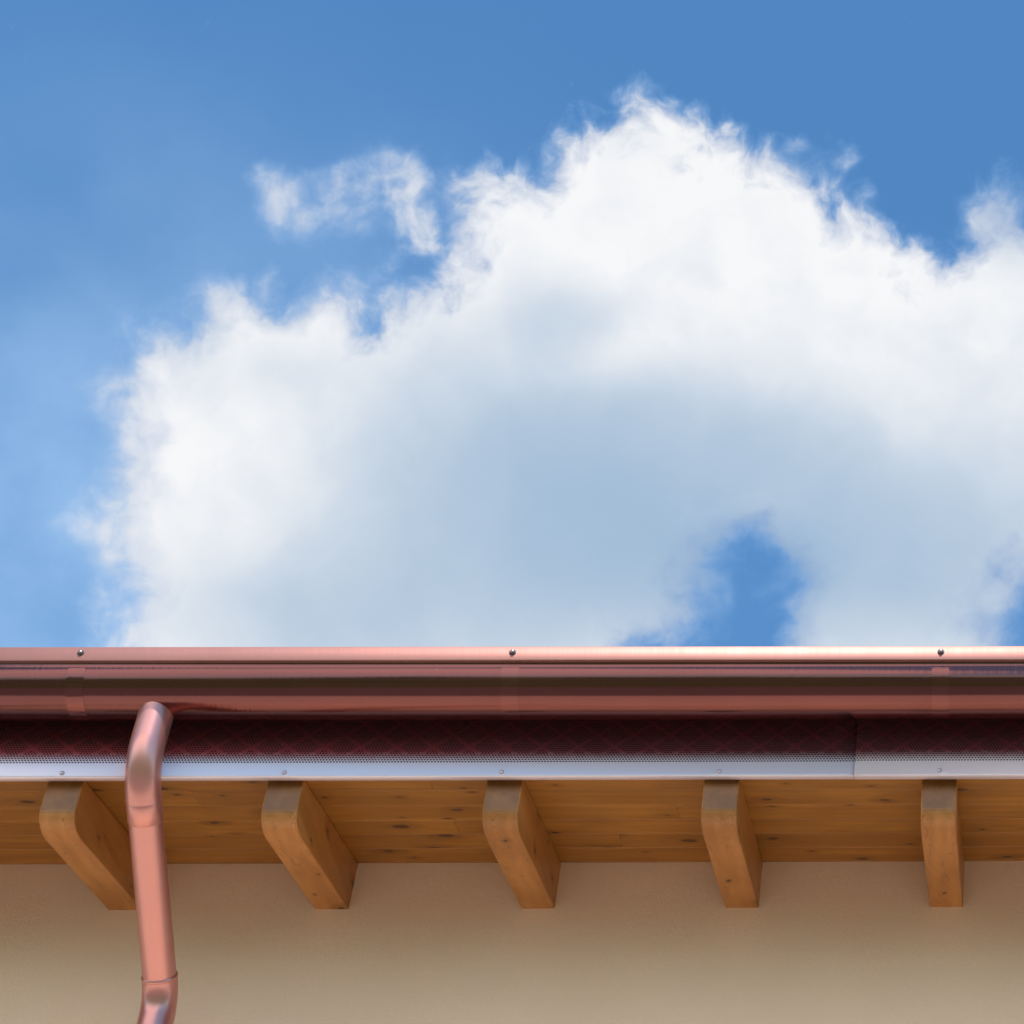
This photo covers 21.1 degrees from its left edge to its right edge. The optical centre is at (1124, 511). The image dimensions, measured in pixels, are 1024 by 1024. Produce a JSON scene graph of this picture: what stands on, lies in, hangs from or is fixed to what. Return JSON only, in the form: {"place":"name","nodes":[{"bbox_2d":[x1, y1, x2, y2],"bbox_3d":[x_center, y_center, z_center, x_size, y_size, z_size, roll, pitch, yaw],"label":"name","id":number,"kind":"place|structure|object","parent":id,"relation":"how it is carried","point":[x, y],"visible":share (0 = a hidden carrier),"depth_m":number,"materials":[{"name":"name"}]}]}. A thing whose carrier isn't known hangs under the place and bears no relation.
{"place":"outdoors","nodes":[
{"label":"outdoors","id":0,"kind":"place"},
{"bbox_2d":[0,95,1023,646],"bbox_3d":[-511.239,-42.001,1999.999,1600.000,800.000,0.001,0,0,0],"label":"cloud","id":1,"kind":"structure","parent":0,"point":[608,387],"depth_m":2000.00,"materials":[{"name":"white"}]},
{"bbox_2d":[0,861,1023,1023],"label":"walls","id":2,"kind":"structure","parent":0,"point":[681,943],"depth_m":9.49,"materials":[{"name":"beige paint"}]},
{"bbox_2d":[39,781,135,909],"bbox_3d":[-3.654,1.196,9.316,0.122,0.355,0.840,0,-41,-1],"label":"rafter","id":3,"kind":"object","parent":2,"relation":"attached to","point":[84,832],"visible":0.92,"depth_m":9.12,"materials":[{"name":"brown wood"}]},
{"bbox_2d":[125,701,177,1023],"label":"copper downspout","id":4,"kind":"object","parent":2,"relation":"attached to","point":[143,772],"visible":1,"depth_m":8.88,"materials":[{"name":"brown metal"}]},
{"bbox_2d":[261,781,357,908],"bbox_3d":[-2.904,1.197,9.336,0.122,0.355,0.840,0,-41,-1],"label":"rafter","id":5,"kind":"object","parent":2,"relation":"attached to","point":[308,845],"visible":1,"depth_m":9.17,"materials":[{"name":"brown wood"}]},
{"bbox_2d":[482,780,560,908],"bbox_3d":[-2.152,1.197,9.356,0.122,0.355,0.839,0,-41,-1],"label":"rafter","id":6,"kind":"object","parent":2,"relation":"attached to","point":[520,843],"visible":1,"depth_m":9.17,"materials":[{"name":"brown wood"}]},
{"bbox_2d":[701,780,762,907],"bbox_3d":[-1.404,1.195,9.371,0.122,0.357,0.847,0,-41,-1],"label":"rafter","id":7,"kind":"object","parent":2,"relation":"attached to","point":[730,841],"visible":1,"depth_m":9.15,"materials":[{"name":"brown wood"}]},
{"bbox_2d":[921,779,963,906],"bbox_3d":[-0.652,1.198,9.395,0.122,0.355,0.839,0,-41,-1],"label":"rafter","id":8,"kind":"object","parent":2,"relation":"attached to","point":[941,835],"visible":1,"depth_m":9.12,"materials":[{"name":"brown wood"}]},
{"bbox_2d":[0,646,1023,721],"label":"copper rain gutter","id":9,"kind":"object","parent":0,"point":[416,684],"visible":1,"depth_m":8.99,"materials":[{"name":"brown metal"}]},
{"bbox_2d":[0,0,1023,646],"label":"sky","id":10,"kind":"structure","parent":0,"point":[141,141],"materials":[{"name":"blue"}]},
{"bbox_2d":[854,720,1023,779],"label":"fascia sheet lap","id":11,"kind":"object","parent":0,"point":[986,749],"visible":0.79,"depth_m":9.09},
{"bbox_3d":[-2.165,3.817,13.518,15.400,1.466,10.600,0,-41,-1],"label":"roof deck","id":12,"kind":"object","parent":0,"visible":0},
{"bbox_2d":[0,779,1023,863],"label":"soffit boards","id":13,"kind":"object","parent":12,"relation":"attached to","point":[595,821],"visible":0.62,"depth_m":9.37,"materials":[{"name":"brown wood"}]},
{"bbox_2d":[0,721,856,780],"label":"fascia sheet","id":14,"kind":"object","parent":13,"relation":"attached to","point":[456,750],"visible":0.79,"depth_m":9.05,"materials":[{"name":"silver metal"}]},
{"bbox_2d":[60,768,940,774],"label":"fascia screws","id":15,"kind":"object","parent":14,"relation":"attached to","point":[719,771],"visible":1,"depth_m":8.99,"materials":[{"name":"silver metal"}]}
]}

